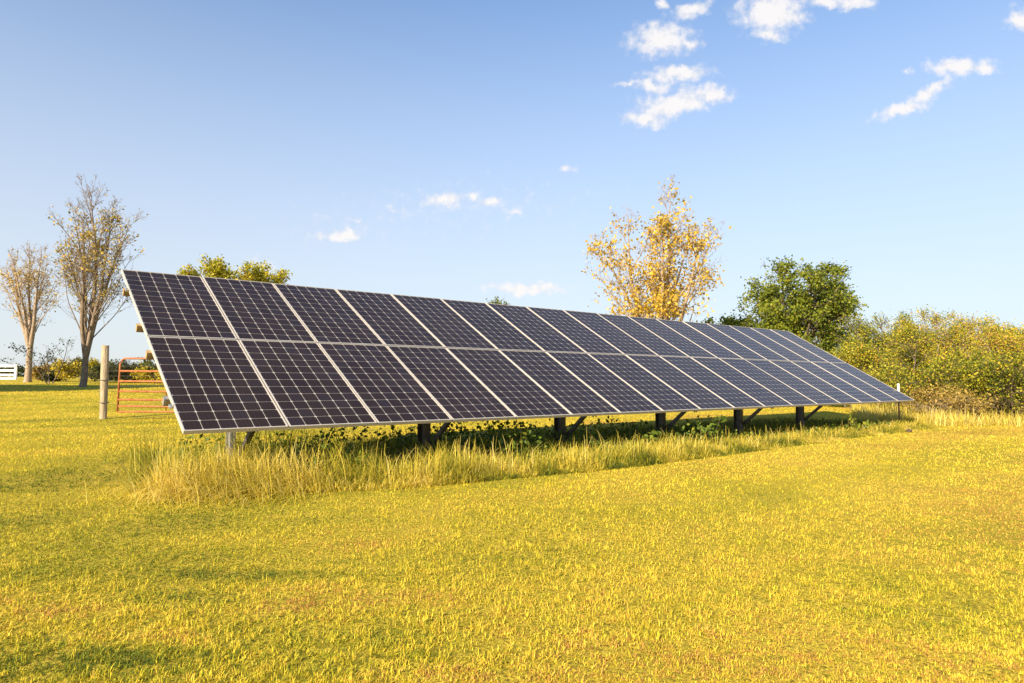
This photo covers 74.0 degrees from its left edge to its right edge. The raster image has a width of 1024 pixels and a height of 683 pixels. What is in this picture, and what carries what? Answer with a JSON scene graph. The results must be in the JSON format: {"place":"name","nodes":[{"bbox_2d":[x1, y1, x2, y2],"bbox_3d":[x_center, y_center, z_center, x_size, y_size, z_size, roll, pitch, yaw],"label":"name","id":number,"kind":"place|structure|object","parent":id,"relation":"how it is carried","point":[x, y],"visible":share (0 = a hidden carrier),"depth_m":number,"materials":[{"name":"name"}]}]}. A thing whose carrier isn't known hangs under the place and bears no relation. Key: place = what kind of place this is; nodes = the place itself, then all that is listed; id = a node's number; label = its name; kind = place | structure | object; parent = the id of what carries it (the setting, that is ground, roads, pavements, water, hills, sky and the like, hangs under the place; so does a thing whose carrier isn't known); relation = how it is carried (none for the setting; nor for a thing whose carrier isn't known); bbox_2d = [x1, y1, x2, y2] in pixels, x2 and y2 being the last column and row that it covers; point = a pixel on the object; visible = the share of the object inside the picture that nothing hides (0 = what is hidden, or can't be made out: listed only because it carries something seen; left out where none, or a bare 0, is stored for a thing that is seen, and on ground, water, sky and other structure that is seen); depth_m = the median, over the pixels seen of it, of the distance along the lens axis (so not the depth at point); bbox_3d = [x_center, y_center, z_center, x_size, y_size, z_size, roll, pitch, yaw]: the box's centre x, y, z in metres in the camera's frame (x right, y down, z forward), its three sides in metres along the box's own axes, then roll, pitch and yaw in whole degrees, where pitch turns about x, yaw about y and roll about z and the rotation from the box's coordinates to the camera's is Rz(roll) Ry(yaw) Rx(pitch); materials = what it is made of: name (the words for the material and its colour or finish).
{"place":"outdoors","nodes":[
{"label":"outdoors","id":0,"kind":"place"},
{"bbox_2d":[0,376,1023,682],"bbox_3d":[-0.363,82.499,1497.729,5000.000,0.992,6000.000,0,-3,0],"label":"ground","id":1,"kind":"structure","parent":0,"point":[398,526],"depth_m":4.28,"materials":[{"name":"plant"}]},
{"bbox_2d":[0,364,17,378],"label":"board fence","id":2,"kind":"object","parent":1,"relation":"on","point":[15,370],"visible":0.85,"depth_m":54.84,"materials":[{"name":"white paint"}]},
{"bbox_2d":[0,243,65,381],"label":"cottonwood tree","id":3,"kind":"object","parent":1,"relation":"on","point":[28,323],"visible":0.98,"depth_m":43.81,"materials":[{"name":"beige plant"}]},
{"bbox_2d":[2,337,81,383],"bbox_3d":[-27.535,1.140,39.909,4.223,2.988,3.028,3,-4,-45],"label":"shrub","id":4,"kind":"object","parent":1,"relation":"on","point":[43,361],"visible":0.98,"depth_m":39.75,"materials":[{"name":"green plant"}]},
{"bbox_2d":[32,362,52,380],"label":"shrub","id":5,"kind":"object","parent":1,"relation":"on","point":[35,374],"visible":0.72,"depth_m":49.68,"materials":[{"name":"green plant"}]},
{"bbox_2d":[37,369,67,381],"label":"dark bush","id":6,"kind":"object","parent":1,"relation":"on","point":[52,377],"visible":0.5,"depth_m":46.30,"materials":[{"name":"green plant"}]},
{"bbox_2d":[0,365,125,376],"bbox_3d":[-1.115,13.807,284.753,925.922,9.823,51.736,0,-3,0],"label":"woods","id":7,"kind":"object","parent":1,"relation":"on","point":[21,372],"depth_m":272.33,"materials":[{"name":"green plant"}]},
{"bbox_2d":[46,356,95,381],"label":"yellow shrub","id":8,"kind":"object","parent":1,"relation":"on","point":[71,367],"visible":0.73,"depth_m":45.56,"materials":[{"name":"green plant"}]},
{"bbox_2d":[73,358,99,380],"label":"yellow shrub","id":9,"kind":"object","parent":1,"relation":"on","point":[92,362],"visible":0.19,"depth_m":50.28,"materials":[{"name":"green plant"}]},
{"bbox_2d":[39,173,147,386],"bbox_3d":[-21.527,-2.970,34.995,5.087,10.970,5.580,0,-3,0],"label":"cottonwood tree","id":10,"kind":"object","parent":1,"relation":"on","point":[86,270],"visible":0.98,"depth_m":34.82,"materials":[{"name":"grey plant"}]},
{"bbox_2d":[98,345,109,418],"bbox_3d":[-10.533,1.192,17.559,0.258,2.209,0.258,0,-3,0],"label":"gate post","id":11,"kind":"object","parent":1,"relation":"on","point":[104,379],"visible":0.89,"depth_m":17.51,"materials":[{"name":"wood"}]},
{"bbox_2d":[69,361,140,382],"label":"dark bush","id":12,"kind":"object","parent":1,"relation":"on","point":[98,368],"visible":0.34,"depth_m":42.73,"materials":[{"name":"green plant"}]},
{"bbox_2d":[91,357,156,379],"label":"olive bush","id":13,"kind":"object","parent":1,"relation":"on","point":[133,366],"visible":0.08,"depth_m":45.06,"materials":[{"name":"green plant"}]},
{"bbox_2d":[109,357,157,382],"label":"dark bush","id":14,"kind":"object","parent":1,"relation":"on","point":[127,366],"visible":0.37,"depth_m":42.89,"materials":[{"name":"green plant"}]},
{"bbox_2d":[116,357,174,412],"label":"farm gate","id":15,"kind":"structure","parent":1,"relation":"on","point":[119,391],"depth_m":17.35,"materials":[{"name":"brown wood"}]},
{"bbox_2d":[130,363,162,383],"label":"yellow shrub","id":16,"kind":"object","parent":1,"relation":"on","point":[147,376],"visible":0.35,"depth_m":41.74,"materials":[{"name":"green plant"}]},
{"bbox_2d":[177,253,292,284],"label":"yellow green tree","id":17,"kind":"object","parent":1,"relation":"on","point":[219,270],"visible":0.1,"depth_m":32.23,"materials":[{"name":"green plant"}]},
{"bbox_2d":[486,295,510,304],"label":"green tree","id":18,"kind":"object","parent":1,"relation":"on","point":[495,302],"visible":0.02,"depth_m":60.02,"materials":[{"name":"green plant"}]},
{"bbox_2d":[70,416,944,514],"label":"tall grass","id":19,"kind":"structure","parent":1,"relation":"on","point":[171,477],"depth_m":7.41,"materials":[{"name":"yellow plant"}]},
{"bbox_2d":[121,269,914,460],"bbox_3d":[2.480,0.614,12.953,17.080,2.624,3.337,3,-4,-39],"label":"solar array","id":20,"kind":"object","parent":1,"relation":"on","point":[230,356],"visible":0.97,"depth_m":9.75,"materials":[{"name":"glass"}]},
{"bbox_2d":[174,416,909,480],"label":"weeds","id":21,"kind":"object","parent":1,"relation":"on","point":[514,434],"visible":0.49,"depth_m":9.89,"materials":[{"name":"green plant"}]},
{"bbox_2d":[581,174,731,321],"bbox_3d":[6.455,-2.278,31.469,6.685,10.571,6.502,0,-3,0],"label":"golden tree","id":22,"kind":"object","parent":1,"relation":"on","point":[662,304],"visible":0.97,"depth_m":30.51,"materials":[{"name":"yellow plant"}]},
{"bbox_2d":[682,419,699,437],"bbox_3d":[3.151,1.580,11.957,0.326,0.452,0.250,0,-3,0],"label":"weed plant","id":23,"kind":"object","parent":1,"relation":"on","point":[687,427],"visible":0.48,"depth_m":11.93,"materials":[{"name":"green plant"}]},
{"bbox_2d":[689,418,715,439],"bbox_3d":[3.402,1.590,12.159,0.491,0.442,0.261,-1,-3,20],"label":"weed plant","id":24,"kind":"object","parent":1,"relation":"on","point":[700,431],"visible":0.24,"depth_m":12.14,"materials":[{"name":"green plant"}]},
{"bbox_2d":[697,415,726,442],"bbox_3d":[3.388,1.511,11.548,0.440,0.534,0.366,-2,-4,37],"label":"weed plant","id":25,"kind":"object","parent":1,"relation":"on","point":[715,424],"visible":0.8,"depth_m":11.53,"materials":[{"name":"green plant"}]},
{"bbox_2d":[700,254,868,354],"bbox_3d":[14.595,-0.590,36.647,8.566,7.884,9.009,-1,-3,26],"label":"green tree","id":26,"kind":"object","parent":1,"relation":"on","point":[813,317],"visible":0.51,"depth_m":34.30,"materials":[{"name":"green plant"}]},
{"bbox_2d":[848,414,871,431],"bbox_3d":[7.205,1.710,14.143,0.592,0.405,0.306,2,-3,-26],"label":"weed plant","id":27,"kind":"object","parent":1,"relation":"on","point":[855,425],"visible":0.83,"depth_m":14.09,"materials":[{"name":"green plant"}]},
{"bbox_2d":[828,340,908,407],"bbox_3d":[13.518,1.345,26.895,4.327,2.814,3.466,0,-3,0],"label":"scrub tree","id":28,"kind":"object","parent":1,"relation":"on","point":[875,346],"visible":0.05,"depth_m":26.47,"materials":[{"name":"green plant"}]},
{"bbox_2d":[850,325,895,367],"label":"scrub tree","id":29,"kind":"object","parent":1,"relation":"on","point":[872,338],"depth_m":33.35,"materials":[{"name":"green plant"}]},
{"bbox_2d":[832,309,937,394],"bbox_3d":[16.451,0.721,29.829,4.736,4.543,5.000,0,-3,0],"label":"scrub tree","id":30,"kind":"object","parent":1,"relation":"on","point":[869,331],"visible":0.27,"depth_m":30.47,"materials":[{"name":"green plant"}]},
{"bbox_2d":[828,321,947,406],"bbox_3d":[13.562,0.960,24.180,3.460,3.396,4.007,-3,-4,43],"label":"scrub tree","id":31,"kind":"object","parent":1,"relation":"on","point":[860,358],"visible":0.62,"depth_m":23.64,"materials":[{"name":"green plant"}]},
{"bbox_2d":[897,384,899,420],"bbox_3d":[10.041,1.700,17.636,0.053,1.211,0.056,0,-3,0],"label":"marker stake","id":32,"kind":"object","parent":1,"relation":"on","point":[898,387],"visible":0.56,"depth_m":17.62,"materials":[{"name":"white paint"}]},
{"bbox_2d":[863,340,995,414],"bbox_3d":[12.210,1.197,20.039,3.114,2.492,3.740,3,-4,-40],"label":"scrub tree","id":33,"kind":"object","parent":1,"relation":"on","point":[932,373],"visible":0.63,"depth_m":19.59,"materials":[{"name":"green plant"}]},
{"bbox_2d":[844,401,1023,426],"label":"rough meadow","id":34,"kind":"structure","parent":1,"relation":"on","point":[864,412],"depth_m":17.91,"materials":[{"name":"yellow plant"}]},
{"bbox_2d":[873,304,998,374],"bbox_3d":[17.487,0.733,27.838,4.786,4.296,4.215,0,-3,0],"label":"scrub tree","id":35,"kind":"object","parent":1,"relation":"on","point":[955,335],"visible":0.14,"depth_m":27.45,"materials":[{"name":"green plant"}]},
{"bbox_2d":[914,308,982,352],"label":"scrub tree","id":36,"kind":"object","parent":1,"relation":"on","point":[957,318],"visible":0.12,"depth_m":31.36,"materials":[{"name":"green plant"}]},
{"bbox_2d":[897,377,1009,419],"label":"scrub tree","id":37,"kind":"object","parent":1,"relation":"on","point":[963,399],"visible":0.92,"depth_m":18.44,"materials":[{"name":"beige plant"}]},
{"bbox_2d":[896,316,1023,399],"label":"scrub tree","id":38,"kind":"object","parent":1,"relation":"on","point":[992,340],"visible":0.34,"depth_m":24.37,"materials":[{"name":"yellow plant"}]},
{"bbox_2d":[898,352,1022,416],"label":"scrub tree","id":39,"kind":"object","parent":1,"relation":"on","point":[995,409],"visible":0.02,"depth_m":19.84,"materials":[{"name":"green plant"}]},
{"bbox_2d":[922,318,1023,352],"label":"scrub tree","id":40,"kind":"object","parent":1,"relation":"on","point":[1016,329],"visible":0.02,"depth_m":28.69,"materials":[{"name":"green plant"}]},
{"bbox_2d":[945,341,1023,419],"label":"scrub tree","id":41,"kind":"object","parent":1,"relation":"on","point":[1003,388],"visible":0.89,"depth_m":17.98,"materials":[{"name":"green plant"}]},
{"bbox_2d":[966,325,1022,387],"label":"scrub tree","id":42,"kind":"object","parent":1,"relation":"on","point":[984,342],"visible":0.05,"depth_m":27.75,"materials":[{"name":"green plant"}]},
{"bbox_2d":[978,329,1023,392],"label":"scrub tree","id":43,"kind":"object","parent":1,"relation":"on","point":[1010,338],"visible":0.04,"depth_m":25.99,"materials":[{"name":"green plant"}]},
{"bbox_2d":[0,0,1023,376],"label":"sky","id":44,"kind":"structure","parent":0,"point":[461,150],"materials":[{"name":"blue"}]}
]}

